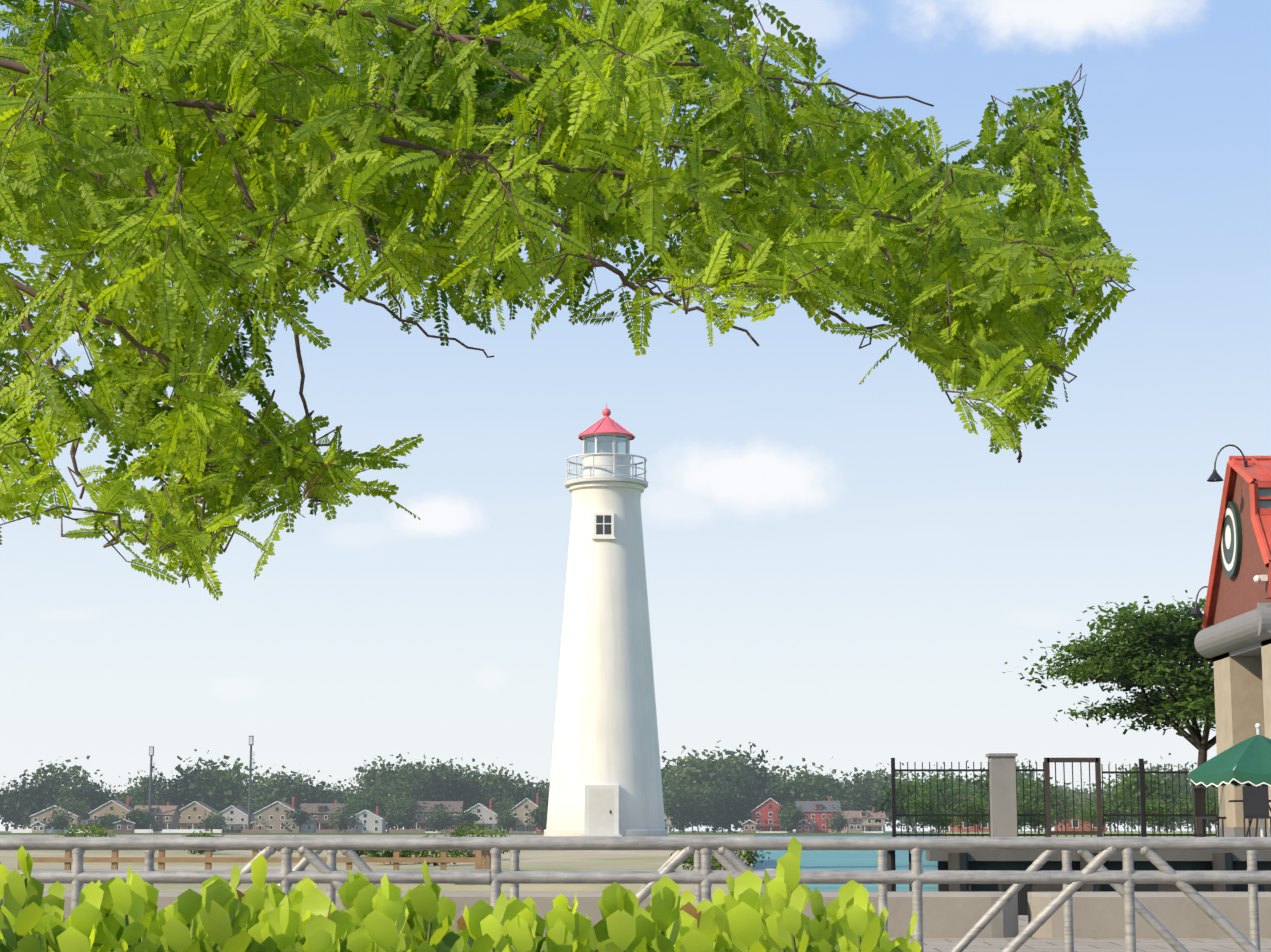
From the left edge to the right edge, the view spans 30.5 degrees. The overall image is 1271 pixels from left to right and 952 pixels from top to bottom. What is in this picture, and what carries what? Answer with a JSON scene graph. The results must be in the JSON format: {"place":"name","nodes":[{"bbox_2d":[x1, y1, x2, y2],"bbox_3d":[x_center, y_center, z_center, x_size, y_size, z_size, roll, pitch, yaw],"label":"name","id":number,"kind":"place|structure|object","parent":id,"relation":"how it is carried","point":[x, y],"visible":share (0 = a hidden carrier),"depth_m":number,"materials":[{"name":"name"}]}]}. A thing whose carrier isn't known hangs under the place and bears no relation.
{"place":"outdoors","nodes":[
{"label":"outdoors","id":0,"kind":"place"},
{"bbox_2d":[0,835,754,891],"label":"spit ground","id":1,"kind":"structure","parent":0,"point":[593,859],"depth_m":62.74,"materials":[{"name":"concrete"}]},
{"bbox_2d":[55,821,116,836],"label":"bush","id":2,"kind":"object","parent":1,"relation":"on","point":[86,834],"visible":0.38,"depth_m":74.34,"materials":[{"name":"green plant"}]},
{"bbox_2d":[182,830,223,853],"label":"bush","id":3,"kind":"object","parent":1,"relation":"on","point":[201,835],"visible":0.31,"depth_m":71.30,"materials":[{"name":"green plant"}]},
{"bbox_2d":[17,850,490,869],"bbox_3d":[-9.065,8.798,53.664,11.348,0.650,3.730,0,-9,1],"label":"wooden fence","id":4,"kind":"object","parent":1,"relation":"on","point":[481,859],"visible":0.42,"depth_m":55.34,"materials":[{"name":"brown wood"}]},
{"bbox_2d":[363,850,415,863],"bbox_3d":[-6.642,10.173,63.325,1.326,0.752,1.317,3,-9,-20],"label":"bush","id":5,"kind":"object","parent":1,"relation":"on","point":[387,853],"visible":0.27,"depth_m":62.99,"materials":[{"name":"green plant"}]},
{"bbox_2d":[406,834,467,865],"bbox_3d":[-5.300,9.847,61.291,1.507,0.836,1.533,-4,-10,26],"label":"bush","id":6,"kind":"object","parent":1,"relation":"on","point":[436,852],"visible":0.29,"depth_m":61.15,"materials":[{"name":"green plant"}]},
{"bbox_2d":[440,822,512,856],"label":"bush","id":7,"kind":"object","parent":1,"relation":"on","point":[465,831],"visible":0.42,"depth_m":65.24,"materials":[{"name":"green plant"}]},
{"bbox_2d":[544,402,667,835],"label":"lighthouse","id":8,"kind":"object","parent":1,"relation":"on","point":[605,778],"visible":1,"depth_m":98.40,"materials":[{"name":"white paint"}]},
{"bbox_2d":[680,853,725,869],"bbox_3d":[1.626,8.777,53.241,1.172,0.650,1.192,-8,-12,42],"label":"bush","id":9,"kind":"object","parent":1,"relation":"on","point":[715,866],"visible":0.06,"depth_m":53.10,"materials":[{"name":"green plant"}]},
{"bbox_2d":[711,850,770,868],"bbox_3d":[2.281,8.984,55.287,1.599,0.828,1.689,-8,-12,42],"label":"bush","id":10,"kind":"object","parent":1,"relation":"on","point":[750,858],"visible":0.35,"depth_m":55.03,"materials":[{"name":"green plant"}]},
{"bbox_2d":[0,836,921,951],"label":"hedge","id":11,"kind":"object","parent":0,"point":[217,913],"depth_m":2.65,"materials":[{"name":"green plant"}]},
{"bbox_2d":[0,0,1138,600],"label":"locust","id":12,"kind":"object","parent":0,"point":[1004,312],"depth_m":5.19},
{"bbox_2d":[0,831,1214,835],"bbox_3d":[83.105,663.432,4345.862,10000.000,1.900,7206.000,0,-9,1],"label":"shore ground","id":13,"kind":"structure","parent":0,"point":[886,833],"depth_m":786.62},
{"bbox_2d":[0,776,41,830],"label":"tree","id":14,"kind":"object","parent":13,"relation":"on","point":[6,801],"visible":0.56,"depth_m":887.93,"materials":[{"name":"green plant"}]},
{"bbox_2d":[0,755,112,827],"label":"tree","id":15,"kind":"object","parent":13,"relation":"on","point":[45,788],"visible":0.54,"depth_m":867.68,"materials":[{"name":"green plant"}]},
{"bbox_2d":[43,806,73,831],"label":"garden tree","id":16,"kind":"object","parent":13,"relation":"on","point":[61,821],"visible":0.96,"depth_m":792.75,"materials":[{"name":"green plant"}]},
{"bbox_2d":[48,797,96,820],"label":"tree","id":17,"kind":"object","parent":13,"relation":"on","point":[82,810],"visible":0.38,"depth_m":818.66,"materials":[{"name":"green plant"}]},
{"bbox_2d":[47,774,133,818],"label":"tree","id":18,"kind":"object","parent":13,"relation":"on","point":[92,795],"visible":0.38,"depth_m":845.98,"materials":[{"name":"green plant"}]},
{"bbox_2d":[92,810,125,828],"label":"garden tree","id":19,"kind":"object","parent":13,"relation":"on","point":[110,819],"visible":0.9,"depth_m":792.51,"materials":[{"name":"green plant"}]},
{"bbox_2d":[121,803,160,828],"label":"garden tree","id":20,"kind":"object","parent":13,"relation":"on","point":[140,815],"visible":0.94,"depth_m":792.50,"materials":[{"name":"green plant"}]},
{"bbox_2d":[112,768,185,807],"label":"tree","id":21,"kind":"object","parent":13,"relation":"on","point":[139,795],"visible":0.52,"depth_m":867.80,"materials":[{"name":"green plant"}]},
{"bbox_2d":[148,746,154,828],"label":"pole","id":22,"kind":"object","parent":13,"relation":"on","point":[151,751],"visible":0.75,"depth_m":796.47,"materials":[{"name":"grey metal"}]},
{"bbox_2d":[152,749,265,811],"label":"tree","id":23,"kind":"object","parent":13,"relation":"on","point":[207,786],"visible":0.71,"depth_m":861.61,"materials":[{"name":"green plant"}]},
{"bbox_2d":[200,809,230,830],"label":"garden tree","id":24,"kind":"object","parent":13,"relation":"on","point":[215,821],"visible":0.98,"depth_m":792.67,"materials":[{"name":"green plant"}]},
{"bbox_2d":[212,778,259,809],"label":"tree","id":25,"kind":"object","parent":13,"relation":"on","point":[231,798],"visible":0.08,"depth_m":864.86,"materials":[{"name":"green plant"}]},
{"bbox_2d":[247,736,253,828],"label":"pole","id":26,"kind":"object","parent":13,"relation":"on","point":[251,742],"visible":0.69,"depth_m":795.96,"materials":[{"name":"grey metal"}]},
{"bbox_2d":[237,796,266,814],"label":"tree","id":27,"kind":"object","parent":13,"relation":"on","point":[255,808],"visible":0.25,"depth_m":823.82,"materials":[{"name":"green plant"}]},
{"bbox_2d":[231,765,330,809],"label":"tree","id":28,"kind":"object","parent":13,"relation":"on","point":[275,790],"visible":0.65,"depth_m":852.73,"materials":[{"name":"green plant"}]},
{"bbox_2d":[281,803,315,830],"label":"garden tree","id":29,"kind":"object","parent":13,"relation":"on","point":[305,815],"visible":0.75,"depth_m":791.45,"materials":[{"name":"green plant"}]},
{"bbox_2d":[291,788,339,807],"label":"tree","id":30,"kind":"object","parent":13,"relation":"on","point":[324,800],"visible":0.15,"depth_m":861.29,"materials":[{"name":"green plant"}]},
{"bbox_2d":[305,776,358,813],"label":"tree","id":31,"kind":"object","parent":13,"relation":"on","point":[338,793],"visible":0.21,"depth_m":885.06,"materials":[{"name":"green plant"}]},
{"bbox_2d":[324,804,358,831],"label":"garden tree","id":32,"kind":"object","parent":13,"relation":"on","point":[341,824],"visible":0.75,"depth_m":790.67,"materials":[{"name":"green plant"}]},
{"bbox_2d":[336,787,390,826],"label":"tree","id":33,"kind":"object","parent":13,"relation":"on","point":[366,801],"visible":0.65,"depth_m":806.97,"materials":[{"name":"green plant"}]},
{"bbox_2d":[336,755,410,832],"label":"tree","id":34,"kind":"object","parent":13,"relation":"on","point":[374,775],"visible":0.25,"depth_m":874.08,"materials":[{"name":"green plant"}]},
{"bbox_2d":[354,774,439,832],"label":"tree","id":35,"kind":"object","parent":13,"relation":"on","point":[386,796],"visible":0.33,"depth_m":823.17,"materials":[{"name":"green plant"}]},
{"bbox_2d":[376,792,430,829],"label":"tree","id":36,"kind":"object","parent":13,"relation":"on","point":[404,812],"visible":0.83,"depth_m":803.67,"materials":[{"name":"green plant"}]},
{"bbox_2d":[378,753,481,810],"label":"tree","id":37,"kind":"object","parent":13,"relation":"on","point":[419,779],"visible":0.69,"depth_m":844.30,"materials":[{"name":"green plant"}]},
{"bbox_2d":[416,804,455,832],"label":"garden tree","id":38,"kind":"object","parent":13,"relation":"on","point":[442,821],"visible":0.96,"depth_m":791.57,"materials":[{"name":"green plant"}]},
{"bbox_2d":[11,793,885,832],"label":"shore houses","id":39,"kind":"structure","parent":13,"relation":"on","point":[189,818],"depth_m":800.33,"materials":[{"name":"grey"}]},
{"bbox_2d":[422,767,488,809],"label":"tree","id":40,"kind":"object","parent":13,"relation":"on","point":[467,797],"visible":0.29,"depth_m":850.30,"materials":[{"name":"green plant"}]},
{"bbox_2d":[452,807,483,828],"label":"garden tree","id":41,"kind":"object","parent":13,"relation":"on","point":[469,817],"visible":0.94,"depth_m":791.15,"materials":[{"name":"green plant"}]},
{"bbox_2d":[450,758,531,832],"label":"tree","id":42,"kind":"object","parent":13,"relation":"on","point":[473,773],"visible":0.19,"depth_m":858.37,"materials":[{"name":"green plant"}]},
{"bbox_2d":[492,796,516,832],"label":"tree","id":43,"kind":"object","parent":13,"relation":"on","point":[504,806],"visible":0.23,"depth_m":820.84,"materials":[{"name":"green plant"}]},
{"bbox_2d":[494,806,519,832],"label":"garden tree","id":44,"kind":"object","parent":13,"relation":"on","point":[509,821],"visible":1,"depth_m":790.51,"materials":[{"name":"green plant"}]},
{"bbox_2d":[475,763,548,832],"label":"tree","id":45,"kind":"object","parent":13,"relation":"on","point":[501,781],"visible":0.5,"depth_m":853.96,"materials":[{"name":"green plant"}]},
{"bbox_2d":[518,780,549,808],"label":"tree","id":46,"kind":"object","parent":13,"relation":"on","point":[540,803],"visible":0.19,"depth_m":870.99,"materials":[{"name":"green plant"}]},
{"bbox_2d":[527,800,547,832],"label":"garden tree","id":47,"kind":"object","parent":13,"relation":"on","point":[540,812],"visible":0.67,"depth_m":789.15,"materials":[{"name":"green plant"}]},
{"bbox_2d":[661,769,693,829],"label":"tree","id":48,"kind":"object","parent":13,"relation":"on","point":[665,782],"visible":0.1,"depth_m":867.23,"materials":[{"name":"green plant"}]},
{"bbox_2d":[663,796,697,832],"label":"tree","id":49,"kind":"object","parent":13,"relation":"on","point":[672,819],"visible":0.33,"depth_m":814.26,"materials":[{"name":"green plant"}]},
{"bbox_2d":[661,751,718,832],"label":"tree","id":50,"kind":"object","parent":13,"relation":"on","point":[680,763],"visible":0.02,"depth_m":885.25,"materials":[{"name":"green plant"}]},
{"bbox_2d":[663,781,728,832],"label":"tree","id":51,"kind":"object","parent":13,"relation":"on","point":[689,798],"visible":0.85,"depth_m":810.32,"materials":[{"name":"green plant"}]},
{"bbox_2d":[661,746,784,832],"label":"tree","id":52,"kind":"object","parent":13,"relation":"on","point":[698,770],"visible":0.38,"depth_m":844.46,"materials":[{"name":"green plant"}]},
{"bbox_2d":[695,780,756,832],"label":"tree","id":53,"kind":"object","parent":13,"relation":"on","point":[731,802],"visible":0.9,"depth_m":810.50,"materials":[{"name":"green plant"}]},
{"bbox_2d":[701,740,788,832],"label":"tree","id":54,"kind":"object","parent":13,"relation":"on","point":[755,774],"visible":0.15,"depth_m":874.84,"materials":[{"name":"green plant"}]},
{"bbox_2d":[731,756,788,826],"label":"tree","id":55,"kind":"object","parent":13,"relation":"on","point":[773,768],"visible":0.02,"depth_m":949.85,"materials":[{"name":"green plant"}]},
{"bbox_2d":[754,775,815,806],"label":"tree","id":56,"kind":"object","parent":13,"relation":"on","point":[778,797],"visible":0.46,"depth_m":849.34,"materials":[{"name":"green plant"}]},
{"bbox_2d":[770,799,810,832],"bbox_3d":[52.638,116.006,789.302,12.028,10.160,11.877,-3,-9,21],"label":"garden tree","id":57,"kind":"object","parent":13,"relation":"on","point":[790,815],"visible":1,"depth_m":787.70,"materials":[{"name":"green plant"}]},
{"bbox_2d":[756,757,869,805],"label":"tree","id":58,"kind":"object","parent":13,"relation":"on","point":[807,781],"visible":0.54,"depth_m":850.01,"materials":[{"name":"green plant"}]},
{"bbox_2d":[820,809,851,831],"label":"garden tree","id":59,"kind":"object","parent":13,"relation":"on","point":[841,822],"visible":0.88,"depth_m":787.57,"materials":[{"name":"green plant"}]},
{"bbox_2d":[823,796,868,810],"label":"tree","id":60,"kind":"object","parent":13,"relation":"on","point":[844,805],"visible":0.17,"depth_m":821.73,"materials":[{"name":"green plant"}]},
{"bbox_2d":[831,775,879,810],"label":"tree","id":61,"kind":"object","parent":13,"relation":"on","point":[863,796],"visible":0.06,"depth_m":845.75,"materials":[{"name":"green plant"}]},
{"bbox_2d":[820,763,909,813],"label":"tree","id":62,"kind":"object","parent":13,"relation":"on","point":[878,780],"visible":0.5,"depth_m":843.21,"materials":[{"name":"green plant"}]},
{"bbox_2d":[912,760,978,832],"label":"tree","id":63,"kind":"object","parent":13,"relation":"on","point":[957,779],"visible":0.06,"depth_m":846.88,"materials":[{"name":"green plant"}]},
{"bbox_2d":[958,795,988,833],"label":"park tree","id":64,"kind":"object","parent":13,"relation":"on","point":[978,819],"visible":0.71,"depth_m":147.85,"materials":[{"name":"green plant"}]},
{"bbox_2d":[977,758,1052,831],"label":"tree","id":65,"kind":"object","parent":13,"relation":"on","point":[1031,773],"visible":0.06,"depth_m":853.58,"materials":[{"name":"green plant"}]},
{"bbox_2d":[1042,782,1113,830],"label":"tree","id":66,"kind":"object","parent":13,"relation":"on","point":[1079,790],"depth_m":857.43,"materials":[{"name":"green plant"}]},
{"bbox_2d":[1105,778,1147,831],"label":"tree","id":67,"kind":"object","parent":13,"relation":"on","point":[1128,825],"visible":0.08,"depth_m":1011.49,"materials":[{"name":"green plant"}]},
{"bbox_2d":[1094,753,1209,831],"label":"tree","id":68,"kind":"object","parent":13,"relation":"on","point":[1153,767],"depth_m":877.71,"materials":[{"name":"green plant"}]},
{"bbox_2d":[1161,762,1219,831],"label":"tree","id":69,"kind":"object","parent":13,"relation":"on","point":[1182,775],"visible":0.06,"depth_m":865.97,"materials":[{"name":"green plant"}]},
{"bbox_2d":[0,0,1270,830],"label":"sky","id":70,"kind":"structure","parent":0,"point":[844,570],"materials":[{"name":"blue"}]},
{"bbox_2d":[754,836,940,891],"bbox_3d":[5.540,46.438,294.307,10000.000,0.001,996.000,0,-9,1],"label":"river water","id":71,"kind":"structure","parent":0,"point":[838,859],"depth_m":123.23,"materials":[{"name":"blue liquid"}]},
{"bbox_2d":[948,853,1233,891],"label":"seawall timber piles","id":72,"kind":"object","parent":71,"relation":"in","point":[1221,861],"visible":0.23,"depth_m":37.00,"materials":[{"name":"wood"}]},
{"bbox_2d":[950,794,1105,831],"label":"park brick buildings","id":73,"kind":"structure","parent":0,"point":[986,827],"depth_m":446.82,"materials":[{"name":"brown brick"}]},
{"bbox_2d":[887,832,1270,914],"bbox_3d":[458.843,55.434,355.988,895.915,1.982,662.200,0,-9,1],"label":"pier ground","id":74,"kind":"structure","parent":0,"point":[1188,860],"depth_m":37.35,"materials":[{"name":"concrete"}]},
{"bbox_2d":[858,768,943,832],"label":"park tree","id":75,"kind":"object","parent":74,"relation":"on","point":[904,789],"visible":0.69,"depth_m":295.79,"materials":[{"name":"green plant"}]},
{"bbox_2d":[902,789,943,833],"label":"park tree","id":76,"kind":"object","parent":74,"relation":"on","point":[919,806],"visible":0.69,"depth_m":197.19,"materials":[{"name":"green plant"}]},
{"bbox_2d":[897,765,979,831],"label":"park tree","id":77,"kind":"object","parent":74,"relation":"on","point":[933,779],"visible":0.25,"depth_m":334.60,"materials":[{"name":"green plant"}]},
{"bbox_2d":[918,802,968,833],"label":"park tree","id":78,"kind":"object","parent":74,"relation":"on","point":[934,820],"visible":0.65,"depth_m":118.27,"materials":[{"name":"green plant"}]},
{"bbox_2d":[933,781,988,832],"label":"park tree","id":79,"kind":"object","parent":74,"relation":"on","point":[962,801],"visible":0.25,"depth_m":256.48,"materials":[{"name":"green plant"}]},
{"bbox_2d":[958,759,1053,816],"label":"park tree","id":80,"kind":"object","parent":74,"relation":"on","point":[984,785],"visible":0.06,"depth_m":374.39,"materials":[{"name":"green plant"}]},
{"bbox_2d":[988,796,1034,830],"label":"park tree","id":81,"kind":"object","parent":74,"relation":"on","point":[1020,810],"visible":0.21,"depth_m":167.36,"materials":[{"name":"green plant"}]},
{"bbox_2d":[1018,800,1063,833],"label":"park tree","id":82,"kind":"object","parent":74,"relation":"on","point":[1041,818],"visible":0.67,"depth_m":128.03,"materials":[{"name":"green plant"}]},
{"bbox_2d":[1017,771,1075,832],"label":"park tree","id":83,"kind":"object","parent":74,"relation":"on","point":[1027,794],"visible":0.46,"depth_m":295.53,"materials":[{"name":"green plant"}]},
{"bbox_2d":[891,753,1216,836],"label":"metal fence","id":84,"kind":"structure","parent":74,"relation":"on","point":[1002,770],"depth_m":49.29,"materials":[{"name":"grey metal"}]},
{"bbox_2d":[1040,782,1085,830],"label":"park tree","id":85,"kind":"object","parent":74,"relation":"on","point":[1068,804],"visible":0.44,"depth_m":413.59,"materials":[{"name":"green plant"}]},
{"bbox_2d":[1066,786,1112,830],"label":"park tree","id":86,"kind":"object","parent":74,"relation":"on","point":[1088,803],"visible":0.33,"depth_m":433.61,"materials":[{"name":"green plant"}]},
{"bbox_2d":[1071,793,1130,830],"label":"park tree","id":87,"kind":"object","parent":74,"relation":"on","point":[1094,814],"visible":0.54,"depth_m":157.58,"materials":[{"name":"green plant"}]},
{"bbox_2d":[1068,777,1136,831],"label":"park tree","id":88,"kind":"object","parent":74,"relation":"on","point":[1111,797],"visible":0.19,"depth_m":325.05,"materials":[{"name":"green plant"}]},
{"bbox_2d":[1002,590,1215,836],"bbox_3d":[13.785,5.999,57.395,7.841,5.888,7.628,4,-10,-26],"label":"locust tree","id":89,"kind":"object","parent":74,"relation":"on","point":[1127,658],"visible":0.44,"depth_m":57.09,"materials":[{"name":"green plant"}]},
{"bbox_2d":[1095,759,1181,824],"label":"park tree","id":90,"kind":"object","parent":74,"relation":"on","point":[1134,787],"visible":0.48,"depth_m":265.69,"materials":[{"name":"green plant"}]},
{"bbox_2d":[1126,794,1179,833],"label":"park tree","id":91,"kind":"object","parent":74,"relation":"on","point":[1155,811],"visible":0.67,"depth_m":137.69,"materials":[{"name":"green plant"}]},
{"bbox_2d":[1136,768,1192,831],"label":"park tree","id":92,"kind":"object","parent":74,"relation":"on","point":[1169,784],"visible":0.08,"depth_m":354.19,"materials":[{"name":"green plant"}]},
{"bbox_2d":[1154,787,1218,828],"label":"park tree","id":93,"kind":"object","parent":74,"relation":"on","point":[1184,810],"visible":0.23,"depth_m":236.23,"materials":[{"name":"green plant"}]},
{"bbox_2d":[1178,792,1218,833],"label":"park tree","id":94,"kind":"object","parent":74,"relation":"on","point":[1212,811],"visible":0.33,"depth_m":186.93,"materials":[{"name":"green plant"}]},
{"bbox_2d":[1189,723,1270,836],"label":"patio umbrella","id":95,"kind":"object","parent":74,"relation":"on","point":[1246,763],"visible":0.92,"depth_m":39.85,"materials":[{"name":"green fabric"}]},
{"bbox_2d":[889,915,1270,951],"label":"dock pavement","id":96,"kind":"structure","parent":0,"point":[1034,944],"depth_m":21.85,"materials":[{"name":"beige concrete"}]},
{"bbox_2d":[0,850,1259,951],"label":"gangway railing","id":97,"kind":"object","parent":96,"relation":"on","point":[1000,904],"visible":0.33,"depth_m":17.96,"materials":[{"name":"metal"}]},
{"bbox_2d":[0,891,1270,937],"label":"concrete seat wall","id":98,"kind":"structure","parent":96,"relation":"on","point":[1095,914],"depth_m":23.23,"materials":[{"name":"grey concrete"}]},
{"bbox_2d":[0,837,1270,951],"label":"gangway railing","id":99,"kind":"object","parent":96,"relation":"on","point":[495,877],"visible":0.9,"depth_m":15.74,"materials":[{"name":"metal"}]},
{"bbox_2d":[1190,444,1270,836],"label":"harbour building","id":100,"kind":"structure","parent":0,"point":[1234,641],"depth_m":48.43,"materials":[{"name":"red metal"}]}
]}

